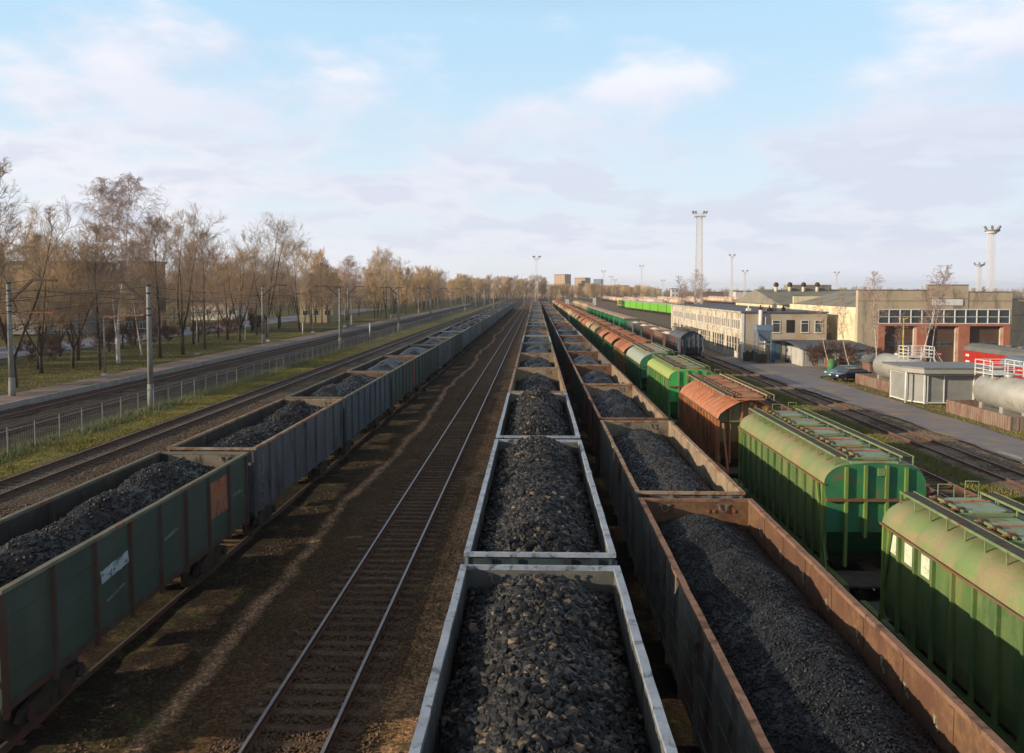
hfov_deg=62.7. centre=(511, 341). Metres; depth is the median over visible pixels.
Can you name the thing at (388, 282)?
bare tree
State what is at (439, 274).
bare tree
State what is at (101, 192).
birch
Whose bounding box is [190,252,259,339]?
bare tree
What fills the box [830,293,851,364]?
birch
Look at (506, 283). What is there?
bare tree
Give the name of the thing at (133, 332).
shrub
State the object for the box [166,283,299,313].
woodland
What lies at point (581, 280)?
apartment tower
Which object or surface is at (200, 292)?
feeder wire
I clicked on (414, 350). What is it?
coal heap
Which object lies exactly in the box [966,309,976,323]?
window
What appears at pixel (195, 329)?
shrub
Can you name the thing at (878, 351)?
shrub
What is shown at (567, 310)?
hopper wagon
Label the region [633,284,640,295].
bare tree
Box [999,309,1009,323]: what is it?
window
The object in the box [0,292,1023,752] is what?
ground
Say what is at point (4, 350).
park road
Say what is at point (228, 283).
bare tree
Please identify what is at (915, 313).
window
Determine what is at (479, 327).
coal wagon
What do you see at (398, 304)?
catenary mast
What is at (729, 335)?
window
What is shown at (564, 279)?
apartment tower
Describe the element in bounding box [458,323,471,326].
coal heap
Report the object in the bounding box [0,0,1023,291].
sky
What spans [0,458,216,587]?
coal heap
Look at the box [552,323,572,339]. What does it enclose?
coal wagon
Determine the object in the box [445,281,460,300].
bare tree
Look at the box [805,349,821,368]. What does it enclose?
shrub
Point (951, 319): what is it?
window
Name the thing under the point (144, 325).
window
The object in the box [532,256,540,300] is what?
light mast
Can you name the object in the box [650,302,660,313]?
covered wagon
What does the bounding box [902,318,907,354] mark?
yellow post
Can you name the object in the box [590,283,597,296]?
bare tree
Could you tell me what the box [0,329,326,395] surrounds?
lawn grass
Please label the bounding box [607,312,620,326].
box car
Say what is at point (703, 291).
birch
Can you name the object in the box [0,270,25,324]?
bare tree
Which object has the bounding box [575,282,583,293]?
bare tree
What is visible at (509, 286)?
bare tree
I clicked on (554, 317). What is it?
coal wagon
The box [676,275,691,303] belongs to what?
birch
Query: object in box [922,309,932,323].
window
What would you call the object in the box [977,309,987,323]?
window
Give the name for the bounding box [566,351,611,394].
coal wagon
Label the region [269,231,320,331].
bare tree
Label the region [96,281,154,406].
catenary mast
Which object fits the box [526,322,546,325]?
coal wagon
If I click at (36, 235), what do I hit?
bare tree
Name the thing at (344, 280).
bare tree
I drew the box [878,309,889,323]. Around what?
window
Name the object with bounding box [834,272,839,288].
light mast
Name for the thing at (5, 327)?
brick tower
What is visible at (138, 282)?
bare tree
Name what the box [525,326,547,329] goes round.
coal wagon
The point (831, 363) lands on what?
tank drum
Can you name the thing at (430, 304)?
catenary mast
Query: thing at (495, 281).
bare tree
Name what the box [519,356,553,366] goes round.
coal heap
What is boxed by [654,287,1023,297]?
woodland
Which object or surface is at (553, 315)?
coal wagon
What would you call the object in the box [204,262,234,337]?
bare tree
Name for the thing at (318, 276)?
bare tree
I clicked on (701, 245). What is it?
light mast
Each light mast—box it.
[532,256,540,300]
[692,211,707,303]
[729,254,735,297]
[742,270,747,295]
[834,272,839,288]
[974,262,984,291]
[984,225,1000,291]
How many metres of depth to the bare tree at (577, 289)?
752.67 m
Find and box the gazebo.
[859,353,878,372]
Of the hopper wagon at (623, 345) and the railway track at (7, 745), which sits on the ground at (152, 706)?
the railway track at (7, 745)
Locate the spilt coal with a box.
[410,418,500,744]
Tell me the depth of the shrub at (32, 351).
98.08 m
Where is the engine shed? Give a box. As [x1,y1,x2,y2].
[790,285,1023,361]
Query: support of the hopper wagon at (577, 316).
on the railway track at (876, 596)
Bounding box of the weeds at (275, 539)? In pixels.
[47,398,457,752]
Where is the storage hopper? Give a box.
[753,325,773,362]
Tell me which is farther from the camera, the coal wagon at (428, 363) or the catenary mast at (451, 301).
the catenary mast at (451, 301)
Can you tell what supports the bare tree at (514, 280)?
on the ground at (152, 706)
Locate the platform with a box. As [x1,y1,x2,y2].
[0,304,470,410]
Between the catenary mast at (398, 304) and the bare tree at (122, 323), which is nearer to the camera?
the bare tree at (122, 323)
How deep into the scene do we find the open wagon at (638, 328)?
159.12 m
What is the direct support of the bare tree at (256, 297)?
on the ground at (152, 706)
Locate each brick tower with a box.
[0,243,6,335]
[120,261,166,331]
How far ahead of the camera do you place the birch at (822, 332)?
103.17 m
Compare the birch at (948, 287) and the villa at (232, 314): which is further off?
the villa at (232, 314)
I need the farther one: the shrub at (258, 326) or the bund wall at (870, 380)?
the shrub at (258, 326)
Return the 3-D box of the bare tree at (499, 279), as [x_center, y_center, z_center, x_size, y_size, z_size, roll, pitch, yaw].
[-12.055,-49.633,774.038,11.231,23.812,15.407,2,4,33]
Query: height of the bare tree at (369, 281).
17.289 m
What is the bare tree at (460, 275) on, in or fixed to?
on the ground at (152, 706)
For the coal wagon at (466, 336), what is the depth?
119.99 m
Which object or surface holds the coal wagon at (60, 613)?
on the railway track at (7, 745)
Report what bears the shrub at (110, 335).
on the ground at (152, 706)
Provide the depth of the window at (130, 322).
176.41 m
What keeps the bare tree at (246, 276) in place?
on the ground at (152, 706)
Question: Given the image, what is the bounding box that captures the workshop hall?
[734,282,893,308]
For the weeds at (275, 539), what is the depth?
27.74 m
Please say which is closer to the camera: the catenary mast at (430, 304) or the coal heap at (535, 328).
the coal heap at (535, 328)
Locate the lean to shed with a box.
[783,340,870,365]
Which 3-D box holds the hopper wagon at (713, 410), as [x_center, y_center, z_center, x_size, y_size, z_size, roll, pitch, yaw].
[11.645,4.550,45.952,3.240,5.025,14.620,0,4,2]
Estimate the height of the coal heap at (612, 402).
1.080 m
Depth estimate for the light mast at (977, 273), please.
779.69 m
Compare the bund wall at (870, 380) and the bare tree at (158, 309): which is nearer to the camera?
the bund wall at (870, 380)
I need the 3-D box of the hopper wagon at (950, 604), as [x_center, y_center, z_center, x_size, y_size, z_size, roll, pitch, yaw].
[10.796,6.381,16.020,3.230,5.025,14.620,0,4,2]
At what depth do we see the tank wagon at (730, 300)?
598.32 m
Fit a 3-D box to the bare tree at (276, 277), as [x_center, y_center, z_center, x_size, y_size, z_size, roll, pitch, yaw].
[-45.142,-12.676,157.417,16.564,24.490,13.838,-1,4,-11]
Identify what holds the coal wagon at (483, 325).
on the railway track at (7, 745)
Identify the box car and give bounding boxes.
[590,307,598,316]
[596,308,606,316]
[599,310,609,321]
[603,311,617,322]
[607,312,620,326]
[612,314,624,329]
[618,315,637,330]
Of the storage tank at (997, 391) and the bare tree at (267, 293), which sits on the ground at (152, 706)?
the bare tree at (267, 293)
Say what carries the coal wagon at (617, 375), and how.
on the railway track
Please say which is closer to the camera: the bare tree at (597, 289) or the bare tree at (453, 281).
the bare tree at (453, 281)
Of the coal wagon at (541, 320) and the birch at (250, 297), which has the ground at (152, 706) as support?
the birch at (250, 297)
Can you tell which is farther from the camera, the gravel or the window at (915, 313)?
the window at (915, 313)
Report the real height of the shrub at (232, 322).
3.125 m
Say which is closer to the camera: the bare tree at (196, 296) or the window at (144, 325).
the bare tree at (196, 296)
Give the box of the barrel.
[771,355,774,362]
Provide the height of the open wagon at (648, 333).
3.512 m
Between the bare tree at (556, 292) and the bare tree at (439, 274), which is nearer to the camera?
the bare tree at (439, 274)
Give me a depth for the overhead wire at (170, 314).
82.41 m
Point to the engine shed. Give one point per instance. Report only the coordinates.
(995, 318)
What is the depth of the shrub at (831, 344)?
105.62 m
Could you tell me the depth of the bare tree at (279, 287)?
199.83 m
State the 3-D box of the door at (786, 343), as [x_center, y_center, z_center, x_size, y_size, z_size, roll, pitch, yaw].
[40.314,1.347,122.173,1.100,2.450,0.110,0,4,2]
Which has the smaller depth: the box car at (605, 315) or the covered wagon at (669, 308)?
the box car at (605, 315)
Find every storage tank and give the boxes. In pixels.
[873,345,941,381]
[973,359,1023,415]
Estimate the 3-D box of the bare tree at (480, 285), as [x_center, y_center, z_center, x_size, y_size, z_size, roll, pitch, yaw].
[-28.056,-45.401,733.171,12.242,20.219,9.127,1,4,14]
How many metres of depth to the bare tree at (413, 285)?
341.21 m
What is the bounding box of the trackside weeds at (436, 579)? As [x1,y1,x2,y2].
[357,374,508,741]
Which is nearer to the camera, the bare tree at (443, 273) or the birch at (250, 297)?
the birch at (250, 297)
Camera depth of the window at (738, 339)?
124.15 m
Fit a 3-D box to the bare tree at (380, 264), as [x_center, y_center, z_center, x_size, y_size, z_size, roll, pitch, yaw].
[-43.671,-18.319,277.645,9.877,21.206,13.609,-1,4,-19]
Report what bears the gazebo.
on the ground at (152, 706)
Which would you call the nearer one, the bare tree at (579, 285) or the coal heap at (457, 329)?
the coal heap at (457, 329)
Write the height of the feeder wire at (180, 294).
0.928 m
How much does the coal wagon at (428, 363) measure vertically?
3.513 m
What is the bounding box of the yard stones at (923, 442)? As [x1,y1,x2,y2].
[706,368,1023,513]
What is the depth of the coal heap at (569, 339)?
102.63 m
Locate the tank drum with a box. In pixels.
[827,359,835,369]
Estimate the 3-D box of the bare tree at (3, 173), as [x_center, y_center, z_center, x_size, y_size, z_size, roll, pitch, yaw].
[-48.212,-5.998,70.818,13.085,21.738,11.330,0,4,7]
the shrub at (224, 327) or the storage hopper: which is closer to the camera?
the storage hopper
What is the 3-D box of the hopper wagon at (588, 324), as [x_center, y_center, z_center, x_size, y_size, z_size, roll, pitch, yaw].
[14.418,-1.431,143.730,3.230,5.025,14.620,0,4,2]
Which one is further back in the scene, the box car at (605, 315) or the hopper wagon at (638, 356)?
the box car at (605, 315)
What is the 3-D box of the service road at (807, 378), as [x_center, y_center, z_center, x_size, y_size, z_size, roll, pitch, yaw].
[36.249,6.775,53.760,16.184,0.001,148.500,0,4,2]
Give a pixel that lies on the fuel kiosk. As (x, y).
(930, 382)
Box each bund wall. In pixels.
[855,373,889,391]
[946,400,1023,430]
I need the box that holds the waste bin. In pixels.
[755,354,766,362]
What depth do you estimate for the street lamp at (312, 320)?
173.19 m
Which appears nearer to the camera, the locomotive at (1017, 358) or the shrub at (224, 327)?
the locomotive at (1017, 358)
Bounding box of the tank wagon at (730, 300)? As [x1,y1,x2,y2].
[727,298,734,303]
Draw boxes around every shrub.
[13,339,38,365]
[36,337,62,363]
[38,334,66,358]
[42,334,65,360]
[64,334,85,356]
[88,332,109,354]
[99,326,122,350]
[100,330,115,352]
[121,325,139,347]
[127,329,146,349]
[145,326,164,343]
[157,326,177,344]
[163,325,178,342]
[169,319,190,340]
[188,322,202,336]
[200,323,212,335]
[209,320,219,336]
[217,317,231,334]
[220,317,233,332]
[228,320,236,333]
[231,316,244,329]
[248,315,261,328]
[257,315,264,327]
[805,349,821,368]
[806,343,828,370]
[818,340,847,363]
[834,342,859,364]
[841,349,861,364]
[865,346,890,355]
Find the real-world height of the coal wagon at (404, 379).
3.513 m
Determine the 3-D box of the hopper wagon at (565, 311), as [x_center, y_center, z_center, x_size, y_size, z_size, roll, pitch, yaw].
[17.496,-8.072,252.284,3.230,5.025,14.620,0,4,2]
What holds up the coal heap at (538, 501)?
in the coal wagon at (606, 556)
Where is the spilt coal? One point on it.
(450, 600)
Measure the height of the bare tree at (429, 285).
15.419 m
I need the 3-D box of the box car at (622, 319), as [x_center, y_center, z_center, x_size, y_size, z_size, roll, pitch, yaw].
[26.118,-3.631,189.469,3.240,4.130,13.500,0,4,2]
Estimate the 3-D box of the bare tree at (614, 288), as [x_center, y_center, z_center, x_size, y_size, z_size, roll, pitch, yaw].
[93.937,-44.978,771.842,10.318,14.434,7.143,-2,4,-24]
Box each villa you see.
[191,288,247,319]
[300,286,339,322]
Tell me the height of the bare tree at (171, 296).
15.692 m
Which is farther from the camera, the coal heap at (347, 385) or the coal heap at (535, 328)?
the coal heap at (535, 328)
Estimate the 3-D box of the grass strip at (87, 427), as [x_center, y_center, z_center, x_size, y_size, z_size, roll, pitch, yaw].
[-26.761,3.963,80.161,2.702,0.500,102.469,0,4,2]
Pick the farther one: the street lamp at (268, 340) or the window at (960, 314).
the street lamp at (268, 340)
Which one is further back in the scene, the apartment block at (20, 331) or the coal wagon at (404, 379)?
the apartment block at (20, 331)
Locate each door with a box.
[769,342,780,358]
[785,342,792,358]
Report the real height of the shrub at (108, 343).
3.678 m
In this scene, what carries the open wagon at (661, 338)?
on the railway track at (935, 477)
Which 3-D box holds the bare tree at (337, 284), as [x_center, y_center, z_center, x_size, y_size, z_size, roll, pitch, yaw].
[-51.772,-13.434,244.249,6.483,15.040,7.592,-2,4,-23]
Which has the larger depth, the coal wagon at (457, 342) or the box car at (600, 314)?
the box car at (600, 314)
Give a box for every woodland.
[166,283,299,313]
[297,276,458,310]
[469,283,661,298]
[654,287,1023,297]
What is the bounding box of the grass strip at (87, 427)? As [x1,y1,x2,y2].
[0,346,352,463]
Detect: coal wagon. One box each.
[0,451,248,740]
[167,399,342,535]
[285,372,389,458]
[346,356,418,418]
[383,345,437,393]
[408,337,451,377]
[409,564,677,752]
[427,331,462,363]
[441,327,469,354]
[450,323,476,346]
[460,320,481,342]
[464,439,616,588]
[467,318,486,336]
[472,315,489,332]
[477,314,493,329]
[481,312,496,326]
[486,311,498,324]
[490,308,502,319]
[496,392,580,439]
[508,368,566,392]
[515,353,558,369]
[519,343,554,352]
[521,336,551,350]
[523,330,549,335]
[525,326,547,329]
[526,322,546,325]
[527,319,544,321]
[547,312,559,322]
[548,314,561,325]
[549,316,563,327]
[550,318,565,330]
[551,320,568,333]
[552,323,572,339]
[554,326,576,344]
[556,330,581,350]
[558,335,588,363]
[562,342,597,374]
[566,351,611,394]
[573,365,632,422]
[583,385,667,470]
[600,420,744,574]
[638,498,1015,752]
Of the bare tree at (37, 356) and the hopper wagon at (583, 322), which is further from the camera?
the hopper wagon at (583, 322)
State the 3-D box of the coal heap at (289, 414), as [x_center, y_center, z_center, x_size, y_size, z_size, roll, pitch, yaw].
[-10.297,3.466,35.853,2.883,1.116,12.922,0,4,2]
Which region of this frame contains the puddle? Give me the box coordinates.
[996,450,1023,459]
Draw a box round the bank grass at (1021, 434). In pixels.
[824,376,1023,437]
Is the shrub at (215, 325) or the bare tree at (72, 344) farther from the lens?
the shrub at (215, 325)
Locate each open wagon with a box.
[626,321,646,335]
[633,323,656,344]
[642,326,670,345]
[653,330,672,354]
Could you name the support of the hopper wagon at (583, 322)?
on the railway track at (876, 596)
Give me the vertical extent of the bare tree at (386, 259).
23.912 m
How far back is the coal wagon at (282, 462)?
33.69 m
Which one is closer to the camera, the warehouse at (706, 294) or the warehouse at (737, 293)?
the warehouse at (737, 293)
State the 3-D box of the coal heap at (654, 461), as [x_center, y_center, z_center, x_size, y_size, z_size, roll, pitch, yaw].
[5.272,4.358,30.606,2.864,0.984,12.900,0,4,2]
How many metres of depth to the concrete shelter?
106.69 m
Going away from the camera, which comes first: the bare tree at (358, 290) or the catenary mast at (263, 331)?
the catenary mast at (263, 331)
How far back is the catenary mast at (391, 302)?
252.81 m
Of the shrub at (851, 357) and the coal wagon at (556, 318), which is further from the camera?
the coal wagon at (556, 318)
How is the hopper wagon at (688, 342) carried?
on the railway track at (935, 477)
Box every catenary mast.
[5,279,56,395]
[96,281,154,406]
[261,284,286,343]
[313,285,341,347]
[347,286,364,326]
[380,287,399,331]
[390,287,403,318]
[424,288,431,321]
[440,288,451,315]
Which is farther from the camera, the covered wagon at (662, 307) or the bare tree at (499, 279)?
the bare tree at (499, 279)
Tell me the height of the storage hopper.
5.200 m
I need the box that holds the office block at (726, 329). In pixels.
[670,303,828,358]
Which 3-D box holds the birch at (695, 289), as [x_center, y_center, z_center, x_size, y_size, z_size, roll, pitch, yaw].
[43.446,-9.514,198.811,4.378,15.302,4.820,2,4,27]
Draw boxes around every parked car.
[824,365,866,374]
[828,367,871,381]
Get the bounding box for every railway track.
[0,298,504,438]
[0,298,512,499]
[0,299,494,419]
[0,305,516,752]
[221,306,527,752]
[670,354,1023,515]
[670,416,1016,740]
[701,353,1023,487]
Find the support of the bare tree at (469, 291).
on the ground at (152, 706)
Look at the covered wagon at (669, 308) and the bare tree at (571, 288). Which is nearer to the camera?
the covered wagon at (669, 308)
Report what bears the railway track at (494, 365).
on the ground at (152, 706)
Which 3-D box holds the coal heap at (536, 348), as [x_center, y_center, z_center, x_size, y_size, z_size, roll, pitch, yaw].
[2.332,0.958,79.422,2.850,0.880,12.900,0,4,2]
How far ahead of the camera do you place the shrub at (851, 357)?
103.27 m
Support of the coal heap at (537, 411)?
in the coal wagon at (512, 397)
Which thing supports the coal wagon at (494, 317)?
on the railway track at (7, 745)
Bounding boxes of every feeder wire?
[1,291,464,303]
[2,291,486,313]
[5,287,482,298]
[5,288,448,294]
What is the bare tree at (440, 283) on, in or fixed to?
on the ground at (152, 706)
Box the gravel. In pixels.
[0,359,372,517]
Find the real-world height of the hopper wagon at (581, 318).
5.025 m
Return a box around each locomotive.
[617,300,624,307]
[963,343,1023,380]
[999,356,1023,378]
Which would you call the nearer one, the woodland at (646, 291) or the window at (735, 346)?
the window at (735, 346)
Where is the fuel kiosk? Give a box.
[882,362,1004,403]
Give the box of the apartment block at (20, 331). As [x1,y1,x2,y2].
[5,261,116,333]
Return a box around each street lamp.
[101,317,113,375]
[195,310,201,354]
[266,306,273,341]
[311,303,315,332]
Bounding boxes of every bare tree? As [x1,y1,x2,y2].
[0,157,37,265]
[0,195,95,387]
[0,216,83,372]
[0,270,16,302]
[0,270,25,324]
[0,278,15,339]
[10,230,80,341]
[10,263,75,369]
[12,234,136,367]
[24,255,95,355]
[28,238,117,360]
[53,215,140,369]
[82,276,131,351]
[93,273,151,348]
[108,239,165,345]
[122,213,196,357]
[131,198,229,354]
[164,243,217,344]
[166,267,178,320]
[167,264,224,341]
[170,277,194,321]
[172,227,232,348]
[182,266,218,326]
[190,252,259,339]
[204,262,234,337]
[205,237,278,341]
[208,257,241,332]
[228,209,311,337]
[232,259,280,331]
[235,269,273,334]
[245,269,270,329]
[256,270,280,305]
[259,271,298,328]
[265,261,293,325]
[265,263,294,327]
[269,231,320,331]
[278,275,295,314]
[285,275,300,313]
[289,274,312,322]
[294,267,332,285]
[295,249,335,322]
[299,271,323,324]
[309,260,335,323]
[317,264,341,323]
[326,272,343,302]
[327,264,353,318]
[332,269,358,319]
[351,272,367,315]
[359,266,385,317]
[367,254,390,316]
[369,246,405,318]
[374,270,395,314]
[385,272,402,313]
[387,257,411,312]
[392,264,414,313]
[394,281,411,311]
[406,277,427,307]
[408,271,421,308]
[411,264,435,309]
[417,267,439,307]
[419,276,435,310]
[427,274,446,307]
[429,269,442,305]
[436,269,449,287]
[437,278,452,305]
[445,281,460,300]
[447,279,456,297]
[450,278,465,303]
[452,277,465,303]
[456,273,470,294]
[463,276,473,298]
[466,281,472,302]
[477,279,485,296]
[483,274,494,300]
[484,280,492,299]
[491,279,501,299]
[493,276,504,295]
[501,275,510,299]
[502,277,510,299]
[508,274,520,295]
[515,280,524,299]
[521,279,532,299]
[529,275,542,296]
[539,280,549,299]
[548,284,557,296]
[552,284,559,297]
[559,283,566,296]
[568,284,576,299]
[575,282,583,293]
[575,287,580,297]
[584,283,590,296]
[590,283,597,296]
[595,283,601,296]
[598,285,605,296]
[604,286,610,295]
[610,285,618,296]
[622,286,628,295]
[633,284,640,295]
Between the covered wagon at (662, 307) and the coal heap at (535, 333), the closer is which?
the coal heap at (535, 333)
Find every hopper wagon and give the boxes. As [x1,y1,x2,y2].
[564,306,574,318]
[566,308,576,320]
[568,309,579,322]
[570,309,581,323]
[572,310,585,326]
[575,312,588,329]
[578,313,593,332]
[581,316,599,336]
[585,304,593,312]
[585,317,604,341]
[590,320,611,347]
[596,323,622,354]
[603,328,634,364]
[613,333,650,375]
[626,343,672,401]
[646,351,713,425]
[669,325,705,364]
[677,369,775,478]
[732,402,929,602]
[860,481,1023,752]
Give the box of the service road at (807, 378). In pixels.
[714,356,1023,462]
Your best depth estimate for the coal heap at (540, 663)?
11.97 m
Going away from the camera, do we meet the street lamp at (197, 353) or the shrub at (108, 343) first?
the street lamp at (197, 353)
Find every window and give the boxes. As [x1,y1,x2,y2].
[125,321,132,328]
[139,321,146,328]
[728,335,730,349]
[731,336,733,350]
[734,337,736,351]
[737,337,739,352]
[772,320,780,332]
[786,320,794,332]
[801,320,808,332]
[815,320,822,332]
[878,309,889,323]
[889,309,900,323]
[900,309,910,323]
[911,309,921,323]
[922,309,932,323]
[933,309,943,323]
[944,309,954,323]
[955,309,965,323]
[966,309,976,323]
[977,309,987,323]
[988,309,998,323]
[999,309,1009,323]
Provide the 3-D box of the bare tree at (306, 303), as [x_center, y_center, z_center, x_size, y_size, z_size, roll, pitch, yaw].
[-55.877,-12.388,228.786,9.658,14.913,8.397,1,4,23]
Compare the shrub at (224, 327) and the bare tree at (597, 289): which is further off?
the bare tree at (597, 289)
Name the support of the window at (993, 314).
in the engine shed
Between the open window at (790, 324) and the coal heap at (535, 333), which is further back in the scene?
the open window at (790, 324)
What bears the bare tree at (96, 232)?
on the ground at (152, 706)
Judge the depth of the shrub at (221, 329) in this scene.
165.91 m
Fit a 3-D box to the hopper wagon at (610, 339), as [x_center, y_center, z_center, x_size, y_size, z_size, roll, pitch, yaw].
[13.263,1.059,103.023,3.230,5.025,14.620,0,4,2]
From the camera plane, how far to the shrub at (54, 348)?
101.57 m
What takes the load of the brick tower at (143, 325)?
on the ground at (152, 706)
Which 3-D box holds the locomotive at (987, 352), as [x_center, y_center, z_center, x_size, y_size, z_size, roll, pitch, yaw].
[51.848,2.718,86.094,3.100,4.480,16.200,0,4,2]
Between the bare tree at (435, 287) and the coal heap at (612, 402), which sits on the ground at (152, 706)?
the bare tree at (435, 287)
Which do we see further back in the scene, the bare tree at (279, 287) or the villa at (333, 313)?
the villa at (333, 313)
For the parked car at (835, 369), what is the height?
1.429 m
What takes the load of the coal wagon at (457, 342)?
on the railway track at (7, 745)
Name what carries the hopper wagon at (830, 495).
on the railway track at (876, 596)
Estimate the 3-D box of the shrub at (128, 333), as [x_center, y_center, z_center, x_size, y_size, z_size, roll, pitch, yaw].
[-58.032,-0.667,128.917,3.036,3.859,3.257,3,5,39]
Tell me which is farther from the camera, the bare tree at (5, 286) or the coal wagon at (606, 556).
the bare tree at (5, 286)
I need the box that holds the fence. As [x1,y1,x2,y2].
[0,306,472,453]
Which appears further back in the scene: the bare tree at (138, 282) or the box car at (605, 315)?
the box car at (605, 315)
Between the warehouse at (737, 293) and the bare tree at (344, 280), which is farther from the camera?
the warehouse at (737, 293)
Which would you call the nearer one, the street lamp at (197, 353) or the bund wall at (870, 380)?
the bund wall at (870, 380)
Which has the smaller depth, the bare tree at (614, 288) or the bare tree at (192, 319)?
the bare tree at (192, 319)
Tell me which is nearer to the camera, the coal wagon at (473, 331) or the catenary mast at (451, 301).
the coal wagon at (473, 331)
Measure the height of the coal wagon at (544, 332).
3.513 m
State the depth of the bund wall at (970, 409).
64.04 m
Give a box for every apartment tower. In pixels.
[554,274,570,296]
[574,278,589,296]
[593,279,602,296]
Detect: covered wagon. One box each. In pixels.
[625,300,631,309]
[630,300,636,309]
[636,301,646,311]
[643,301,654,312]
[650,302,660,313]
[658,303,668,314]
[667,303,674,314]
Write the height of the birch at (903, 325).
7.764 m
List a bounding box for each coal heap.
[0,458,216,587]
[204,399,323,446]
[306,374,376,396]
[366,357,406,370]
[399,346,428,354]
[422,337,444,343]
[435,572,649,752]
[437,332,455,336]
[449,327,464,330]
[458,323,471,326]
[477,436,601,551]
[504,386,571,435]
[515,373,558,390]
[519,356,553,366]
[522,345,550,351]
[524,337,547,341]
[528,331,543,334]
[529,327,542,329]
[562,337,579,341]
[566,344,588,350]
[572,355,599,363]
[580,370,614,382]
[591,388,648,417]
[612,429,713,490]
[656,513,941,752]
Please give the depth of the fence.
68.61 m
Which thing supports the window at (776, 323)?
in the office block at (726, 329)
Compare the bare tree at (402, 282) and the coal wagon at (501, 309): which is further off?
the bare tree at (402, 282)
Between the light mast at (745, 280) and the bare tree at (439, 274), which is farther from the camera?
the light mast at (745, 280)
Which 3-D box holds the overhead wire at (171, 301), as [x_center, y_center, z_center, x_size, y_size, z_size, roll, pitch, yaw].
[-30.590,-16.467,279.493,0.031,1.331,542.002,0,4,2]
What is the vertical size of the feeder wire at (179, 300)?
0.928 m
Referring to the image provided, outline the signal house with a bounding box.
[670,288,678,296]
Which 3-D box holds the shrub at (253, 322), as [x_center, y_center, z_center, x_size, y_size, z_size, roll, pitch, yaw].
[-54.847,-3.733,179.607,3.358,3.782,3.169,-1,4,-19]
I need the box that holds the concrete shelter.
[854,351,879,367]
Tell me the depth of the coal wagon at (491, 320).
186.45 m
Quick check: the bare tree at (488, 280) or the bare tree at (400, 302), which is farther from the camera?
the bare tree at (488, 280)
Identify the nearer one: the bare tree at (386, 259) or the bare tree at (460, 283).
the bare tree at (386, 259)
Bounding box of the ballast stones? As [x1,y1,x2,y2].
[199,385,501,752]
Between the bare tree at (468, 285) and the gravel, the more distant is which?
the bare tree at (468, 285)
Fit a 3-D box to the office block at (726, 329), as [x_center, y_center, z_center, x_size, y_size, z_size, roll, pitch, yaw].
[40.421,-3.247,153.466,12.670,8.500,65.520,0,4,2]
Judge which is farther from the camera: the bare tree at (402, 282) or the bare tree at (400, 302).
the bare tree at (400, 302)
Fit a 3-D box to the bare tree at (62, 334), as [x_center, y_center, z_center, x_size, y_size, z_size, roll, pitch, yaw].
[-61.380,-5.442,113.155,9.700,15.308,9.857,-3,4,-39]
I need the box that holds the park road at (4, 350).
[0,309,380,358]
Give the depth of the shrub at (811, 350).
104.19 m
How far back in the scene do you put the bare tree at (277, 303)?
193.15 m
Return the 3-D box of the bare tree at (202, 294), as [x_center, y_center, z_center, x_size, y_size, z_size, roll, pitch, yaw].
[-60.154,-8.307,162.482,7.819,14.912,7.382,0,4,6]
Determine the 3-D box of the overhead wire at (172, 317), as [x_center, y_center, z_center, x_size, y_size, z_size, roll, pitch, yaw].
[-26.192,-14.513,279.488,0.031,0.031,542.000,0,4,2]
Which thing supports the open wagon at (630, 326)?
on the railway track at (935, 477)
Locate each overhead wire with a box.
[0,294,477,330]
[1,290,463,302]
[3,290,476,301]
[5,295,455,325]
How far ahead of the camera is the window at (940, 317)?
114.15 m
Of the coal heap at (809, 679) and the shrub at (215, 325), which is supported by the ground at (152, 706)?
the shrub at (215, 325)
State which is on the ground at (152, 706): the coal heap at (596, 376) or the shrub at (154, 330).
the shrub at (154, 330)
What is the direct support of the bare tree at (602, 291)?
on the ground at (152, 706)
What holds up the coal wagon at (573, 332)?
on the railway track
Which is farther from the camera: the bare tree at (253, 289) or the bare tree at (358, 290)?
the bare tree at (358, 290)
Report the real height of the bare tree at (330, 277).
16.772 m
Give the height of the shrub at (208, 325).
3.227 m
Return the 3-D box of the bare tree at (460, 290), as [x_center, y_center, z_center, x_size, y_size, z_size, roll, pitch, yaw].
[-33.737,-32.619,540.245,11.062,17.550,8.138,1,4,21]
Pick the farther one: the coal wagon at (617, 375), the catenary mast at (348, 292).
the catenary mast at (348, 292)
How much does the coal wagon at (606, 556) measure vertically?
3.513 m
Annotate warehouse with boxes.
[700,292,722,296]
[732,291,750,296]
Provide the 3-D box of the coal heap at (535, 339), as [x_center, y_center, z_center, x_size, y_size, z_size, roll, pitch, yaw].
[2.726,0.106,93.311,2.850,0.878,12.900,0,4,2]
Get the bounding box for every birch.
[73,171,169,363]
[115,248,146,354]
[240,262,261,339]
[336,256,363,324]
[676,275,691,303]
[677,282,689,303]
[689,269,702,303]
[694,274,707,303]
[809,298,830,359]
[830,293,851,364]
[859,271,891,356]
[894,311,910,351]
[915,265,952,358]
[918,268,956,361]
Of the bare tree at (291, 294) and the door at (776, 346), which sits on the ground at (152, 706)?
the bare tree at (291, 294)
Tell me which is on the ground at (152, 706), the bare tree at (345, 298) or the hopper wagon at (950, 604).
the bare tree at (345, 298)
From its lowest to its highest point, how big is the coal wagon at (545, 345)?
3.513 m
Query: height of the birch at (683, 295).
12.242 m
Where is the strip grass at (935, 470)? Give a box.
[697,360,1023,513]

